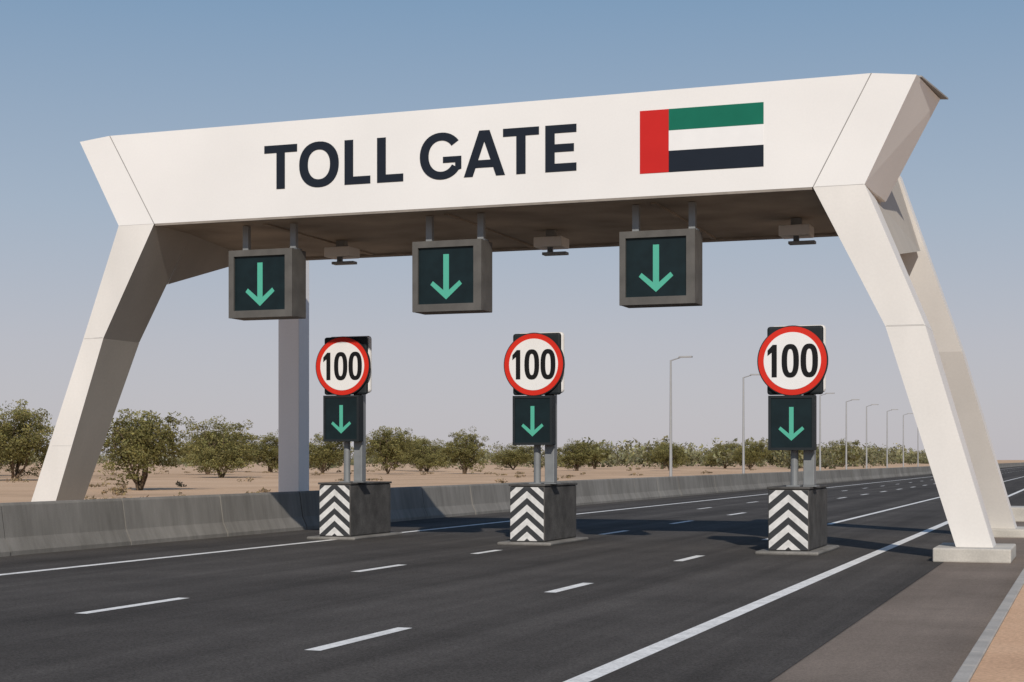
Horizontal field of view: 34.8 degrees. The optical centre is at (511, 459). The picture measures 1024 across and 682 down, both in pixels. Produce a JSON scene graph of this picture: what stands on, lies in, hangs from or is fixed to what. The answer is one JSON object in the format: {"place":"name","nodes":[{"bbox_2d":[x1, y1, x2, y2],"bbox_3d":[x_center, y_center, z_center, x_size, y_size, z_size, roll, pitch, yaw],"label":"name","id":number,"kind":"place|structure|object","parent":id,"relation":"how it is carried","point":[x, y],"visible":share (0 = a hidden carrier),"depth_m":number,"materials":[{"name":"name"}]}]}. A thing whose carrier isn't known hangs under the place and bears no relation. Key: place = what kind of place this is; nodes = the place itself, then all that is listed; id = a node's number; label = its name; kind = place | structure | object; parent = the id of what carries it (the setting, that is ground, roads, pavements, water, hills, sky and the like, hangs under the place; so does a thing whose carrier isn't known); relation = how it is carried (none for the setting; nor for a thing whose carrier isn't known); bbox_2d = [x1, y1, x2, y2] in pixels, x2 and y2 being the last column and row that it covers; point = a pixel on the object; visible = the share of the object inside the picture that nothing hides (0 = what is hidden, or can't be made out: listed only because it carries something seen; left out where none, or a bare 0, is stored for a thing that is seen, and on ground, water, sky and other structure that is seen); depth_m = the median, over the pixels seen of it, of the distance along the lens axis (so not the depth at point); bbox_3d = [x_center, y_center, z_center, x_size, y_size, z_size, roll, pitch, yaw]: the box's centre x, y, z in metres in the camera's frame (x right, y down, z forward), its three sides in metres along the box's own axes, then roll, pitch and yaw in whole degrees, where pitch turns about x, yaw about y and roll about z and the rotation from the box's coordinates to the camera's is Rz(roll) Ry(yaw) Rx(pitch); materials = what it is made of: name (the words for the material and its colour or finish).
{"place":"outdoors","nodes":[
{"label":"outdoors","id":0,"kind":"place"},
{"bbox_2d":[0,466,1023,681],"bbox_3d":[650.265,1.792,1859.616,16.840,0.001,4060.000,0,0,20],"label":"road","id":1,"kind":"structure","parent":0,"point":[444,595],"depth_m":21.23,"materials":[{"name":"grey asphalt"}]},
{"bbox_2d":[307,481,402,539],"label":"traffic island","id":2,"kind":"structure","parent":1,"relation":"on","point":[353,510],"depth_m":36.88,"materials":[{"name":"concrete"}]},
{"bbox_2d":[316,336,371,480],"bbox_3d":[-3.761,-1.155,37.032,1.344,3.290,0.505,0,0,20],"label":"speed limit sign","id":3,"kind":"object","parent":2,"relation":"on","point":[344,369],"visible":1,"depth_m":36.85,"materials":[{"name":"metal"}]},
{"bbox_2d":[0,467,1023,681],"bbox_3d":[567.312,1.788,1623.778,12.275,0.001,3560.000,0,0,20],"label":"road markings","id":4,"kind":"object","parent":1,"relation":"on","point":[604,669],"visible":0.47,"depth_m":20.30,"materials":[{"name":"paint"}]},
{"bbox_2d":[31,73,1023,562],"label":"toll gate","id":5,"kind":"structure","parent":1,"relation":"on","point":[763,161],"depth_m":32.64,"materials":[{"name":"white metal"}]},
{"bbox_2d":[229,223,305,320],"bbox_3d":[-5.141,-3.965,34.527,1.490,1.970,0.770,0,0,20],"label":"lane control sign","id":6,"kind":"object","parent":5,"relation":"hanging from","point":[267,284],"visible":1,"depth_m":34.22,"materials":[{"name":"metal"}]},
{"bbox_2d":[324,240,359,264],"bbox_3d":[-3.812,-4.680,37.010,0.740,0.560,0.580,0,0,20],"label":"toll camera","id":7,"kind":"object","parent":5,"relation":"attached to","point":[341,251],"visible":1,"depth_m":36.82,"materials":[{"name":"metal"}]},
{"bbox_2d":[412,213,491,314],"bbox_3d":[-1.184,-3.965,33.119,1.490,1.970,0.770,0,0,20],"label":"lane control sign","id":8,"kind":"object","parent":5,"relation":"hanging from","point":[451,276],"visible":1,"depth_m":32.81,"materials":[{"name":"metal"}]},
{"bbox_2d":[534,230,568,255],"bbox_3d":[0.899,-4.680,35.334,0.740,0.560,0.580,0,0,20],"label":"toll camera","id":9,"kind":"object","parent":5,"relation":"attached to","point":[551,241],"visible":1,"depth_m":35.13,"materials":[{"name":"metal"}]},
{"bbox_2d":[619,202,701,307],"bbox_3d":[2.905,-3.965,31.664,1.490,1.970,0.770,0,0,20],"label":"lane control sign","id":10,"kind":"object","parent":5,"relation":"hanging from","point":[660,268],"visible":1,"depth_m":31.36,"materials":[{"name":"metal"}]},
{"bbox_2d":[779,218,815,244],"bbox_3d":[5.892,-4.680,33.557,0.740,0.560,0.580,0,0,20],"label":"toll camera","id":11,"kind":"object","parent":5,"relation":"attached to","point":[796,230],"visible":1,"depth_m":33.36,"materials":[{"name":"metal"}]},
{"bbox_2d":[497,483,588,545],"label":"traffic island","id":12,"kind":"structure","parent":1,"relation":"on","point":[542,514],"depth_m":34.46,"materials":[{"name":"concrete"}]},
{"bbox_2d":[504,332,564,482],"bbox_3d":[0.521,-1.105,34.659,1.344,3.190,0.505,0,0,20],"label":"speed limit sign","id":13,"kind":"object","parent":12,"relation":"on","point":[534,365],"visible":1,"depth_m":34.47,"materials":[{"name":"metal"}]},
{"bbox_2d":[0,460,1023,681],"bbox_3d":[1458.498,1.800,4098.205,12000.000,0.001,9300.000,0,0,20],"label":"ground","id":14,"kind":"structure","parent":0,"point":[164,484],"depth_m":174.65,"materials":[{"name":"beige sand"}]},
{"bbox_2d":[0,399,54,480],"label":"ghaf tree","id":15,"kind":"object","parent":14,"relation":"on","point":[25,440],"visible":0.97,"depth_m":138.13,"materials":[{"name":"green plant"}]},
{"bbox_2d":[98,408,207,489],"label":"ghaf tree","id":16,"kind":"object","parent":14,"relation":"on","point":[140,448],"visible":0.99,"depth_m":95.02,"materials":[{"name":"green plant"}]},
{"bbox_2d":[169,433,238,474],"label":"ghaf tree","id":17,"kind":"object","parent":14,"relation":"on","point":[206,473],"visible":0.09,"depth_m":195.03,"materials":[{"name":"green plant"}]},
{"bbox_2d":[181,416,258,477],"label":"ghaf tree","id":18,"kind":"object","parent":14,"relation":"on","point":[223,448],"visible":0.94,"depth_m":161.97,"materials":[{"name":"green plant"}]},
{"bbox_2d":[201,431,257,471],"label":"ghaf tree","id":19,"kind":"object","parent":14,"relation":"on","point":[240,456],"visible":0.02,"depth_m":243.93,"materials":[{"name":"green plant"}]},
{"bbox_2d":[240,431,277,471],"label":"ghaf tree","id":20,"kind":"object","parent":14,"relation":"on","point":[268,450],"visible":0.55,"depth_m":228.17,"materials":[{"name":"green plant"}]},
{"bbox_2d":[309,432,353,472],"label":"ghaf tree","id":21,"kind":"object","parent":14,"relation":"on","point":[327,455],"visible":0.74,"depth_m":213.37,"materials":[{"name":"green plant"}]},
{"bbox_2d":[0,466,755,499],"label":"desert scrub","id":22,"kind":"object","parent":14,"relation":"on","point":[117,490],"visible":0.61,"depth_m":131.65,"materials":[{"name":"green plant"}]},
{"bbox_2d":[367,442,405,468],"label":"ghaf tree","id":23,"kind":"object","parent":14,"relation":"on","point":[393,467],"visible":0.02,"depth_m":272.33,"materials":[{"name":"green plant"}]},
{"bbox_2d":[366,426,416,473],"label":"ghaf tree","id":24,"kind":"object","parent":14,"relation":"on","point":[385,443],"visible":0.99,"depth_m":198.94,"materials":[{"name":"green plant"}]},
{"bbox_2d":[399,436,451,470],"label":"ghaf tree","id":25,"kind":"object","parent":14,"relation":"on","point":[415,466],"visible":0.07,"depth_m":257.38,"materials":[{"name":"green plant"}]},
{"bbox_2d":[402,435,456,471],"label":"ghaf tree","id":26,"kind":"object","parent":14,"relation":"on","point":[426,458],"visible":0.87,"depth_m":238.81,"materials":[{"name":"green plant"}]},
{"bbox_2d":[437,427,488,473],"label":"ghaf tree","id":27,"kind":"object","parent":14,"relation":"on","point":[472,455],"visible":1,"depth_m":203.89,"materials":[{"name":"green plant"}]},
{"bbox_2d":[2,435,928,468],"bbox_3d":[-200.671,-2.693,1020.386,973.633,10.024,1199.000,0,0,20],"label":"distant trees","id":28,"kind":"object","parent":14,"relation":"on","point":[875,456],"visible":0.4,"depth_m":392.34,"materials":[{"name":"green plant"}]},
{"bbox_2d":[487,442,533,469],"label":"ghaf tree","id":29,"kind":"object","parent":14,"relation":"on","point":[512,455],"visible":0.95,"depth_m":288.43,"materials":[{"name":"green plant"}]},
{"bbox_2d":[0,462,1023,556],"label":"concrete barrier","id":30,"kind":"object","parent":14,"relation":"on","point":[36,527],"visible":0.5,"depth_m":39.51,"materials":[{"name":"grey concrete"}]},
{"bbox_2d":[557,438,603,470],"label":"ghaf tree","id":31,"kind":"object","parent":14,"relation":"on","point":[577,455],"visible":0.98,"depth_m":260.76,"materials":[{"name":"green plant"}]},
{"bbox_2d":[575,441,618,468],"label":"ghaf tree","id":32,"kind":"object","parent":14,"relation":"on","point":[605,456],"visible":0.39,"depth_m":312.04,"materials":[{"name":"green plant"}]},
{"bbox_2d":[640,439,690,467],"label":"ghaf tree","id":33,"kind":"object","parent":14,"relation":"on","point":[651,450],"visible":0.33,"depth_m":338.31,"materials":[{"name":"green plant"}]},
{"bbox_2d":[646,444,690,470],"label":"ghaf tree","id":34,"kind":"object","parent":14,"relation":"on","point":[661,455],"visible":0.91,"depth_m":269.23,"materials":[{"name":"green plant"}]},
{"bbox_2d":[669,356,692,475],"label":"street lamp","id":35,"kind":"object","parent":14,"relation":"on","point":[670,450],"visible":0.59,"depth_m":86.12,"materials":[{"name":"grey metal"}]},
{"bbox_2d":[702,442,741,468],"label":"ghaf tree","id":36,"kind":"object","parent":14,"relation":"on","point":[709,459],"visible":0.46,"depth_m":328.94,"materials":[{"name":"green plant"}]},
{"bbox_2d":[729,438,771,468],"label":"ghaf tree","id":37,"kind":"object","parent":14,"relation":"on","point":[753,453],"visible":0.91,"depth_m":301.61,"materials":[{"name":"green plant"}]},
{"bbox_2d":[742,374,759,473],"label":"street lamp","id":38,"kind":"object","parent":14,"relation":"on","point":[743,446],"visible":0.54,"depth_m":104.03,"materials":[{"name":"grey metal"}]},
{"bbox_2d":[764,441,789,464],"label":"ghaf tree","id":39,"kind":"object","parent":14,"relation":"on","point":[769,457],"visible":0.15,"depth_m":399.82,"materials":[{"name":"green plant"}]},
{"bbox_2d":[786,446,824,467],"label":"ghaf tree","id":40,"kind":"object","parent":14,"relation":"on","point":[799,451],"visible":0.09,"depth_m":344.25,"materials":[{"name":"green plant"}]},
{"bbox_2d":[819,393,834,470],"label":"street lamp","id":41,"kind":"object","parent":14,"relation":"on","point":[820,429],"visible":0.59,"depth_m":133.24,"materials":[{"name":"grey metal"}]},
{"bbox_2d":[824,438,862,466],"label":"ghaf tree","id":42,"kind":"object","parent":14,"relation":"on","point":[842,449],"visible":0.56,"depth_m":414.73,"materials":[{"name":"green plant"}]},
{"bbox_2d":[845,399,858,468],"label":"street lamp","id":43,"kind":"object","parent":14,"relation":"on","point":[846,436],"visible":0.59,"depth_m":147.35,"materials":[{"name":"grey metal"}]},
{"bbox_2d":[866,404,878,468],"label":"street lamp","id":44,"kind":"object","parent":14,"relation":"on","point":[866,432],"visible":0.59,"depth_m":160.54,"materials":[{"name":"grey metal"}]},
{"bbox_2d":[886,409,897,467],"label":"street lamp","id":45,"kind":"object","parent":14,"relation":"on","point":[887,440],"visible":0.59,"depth_m":176.57,"materials":[{"name":"grey metal"}]},
{"bbox_2d":[903,413,912,466],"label":"street lamp","id":46,"kind":"object","parent":14,"relation":"on","point":[903,437],"visible":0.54,"depth_m":191.63,"materials":[{"name":"grey metal"}]},
{"bbox_2d":[917,434,918,466],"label":"street lamp","id":47,"kind":"object","parent":14,"relation":"on","point":[917,451],"visible":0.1,"depth_m":207.68,"materials":[{"name":"grey metal"}]},
{"bbox_2d":[951,569,1023,681],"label":"kerb","id":48,"kind":"structure","parent":14,"relation":"on","point":[969,666],"depth_m":15.70,"materials":[{"name":"concrete"}]},
{"bbox_2d":[0,0,1023,459],"label":"sky","id":49,"kind":"structure","parent":0,"point":[72,72],"materials":[{"name":"blue"}]},
{"bbox_2d":[755,485,838,554],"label":"traffic island","id":50,"kind":"structure","parent":0,"point":[797,519],"depth_m":30.97,"materials":[{"name":"concrete"}]},
{"bbox_2d":[757,325,827,484],"bbox_3d":[5.392,-1.040,31.227,1.344,3.060,0.505,0,0,20],"label":"speed limit sign","id":51,"kind":"object","parent":50,"relation":"on","point":[792,362],"visible":1,"depth_m":31.04,"materials":[{"name":"metal"}]},
{"bbox_2d":[771,522,1023,681],"bbox_3d":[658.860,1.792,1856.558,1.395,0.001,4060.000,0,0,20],"label":"road shoulder","id":52,"kind":"object","parent":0,"point":[931,626],"depth_m":17.03},
{"bbox_2d":[970,585,1023,681],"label":"sidewalk","id":53,"kind":"structure","parent":0,"point":[1002,660],"depth_m":14.45,"materials":[{"name":"beige sand"}]},
{"bbox_2d":[1011,506,1023,521],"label":"concrete block","id":54,"kind":"structure","parent":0,"point":[1018,512],"depth_m":47.23,"materials":[{"name":"beige concrete"}]}
]}

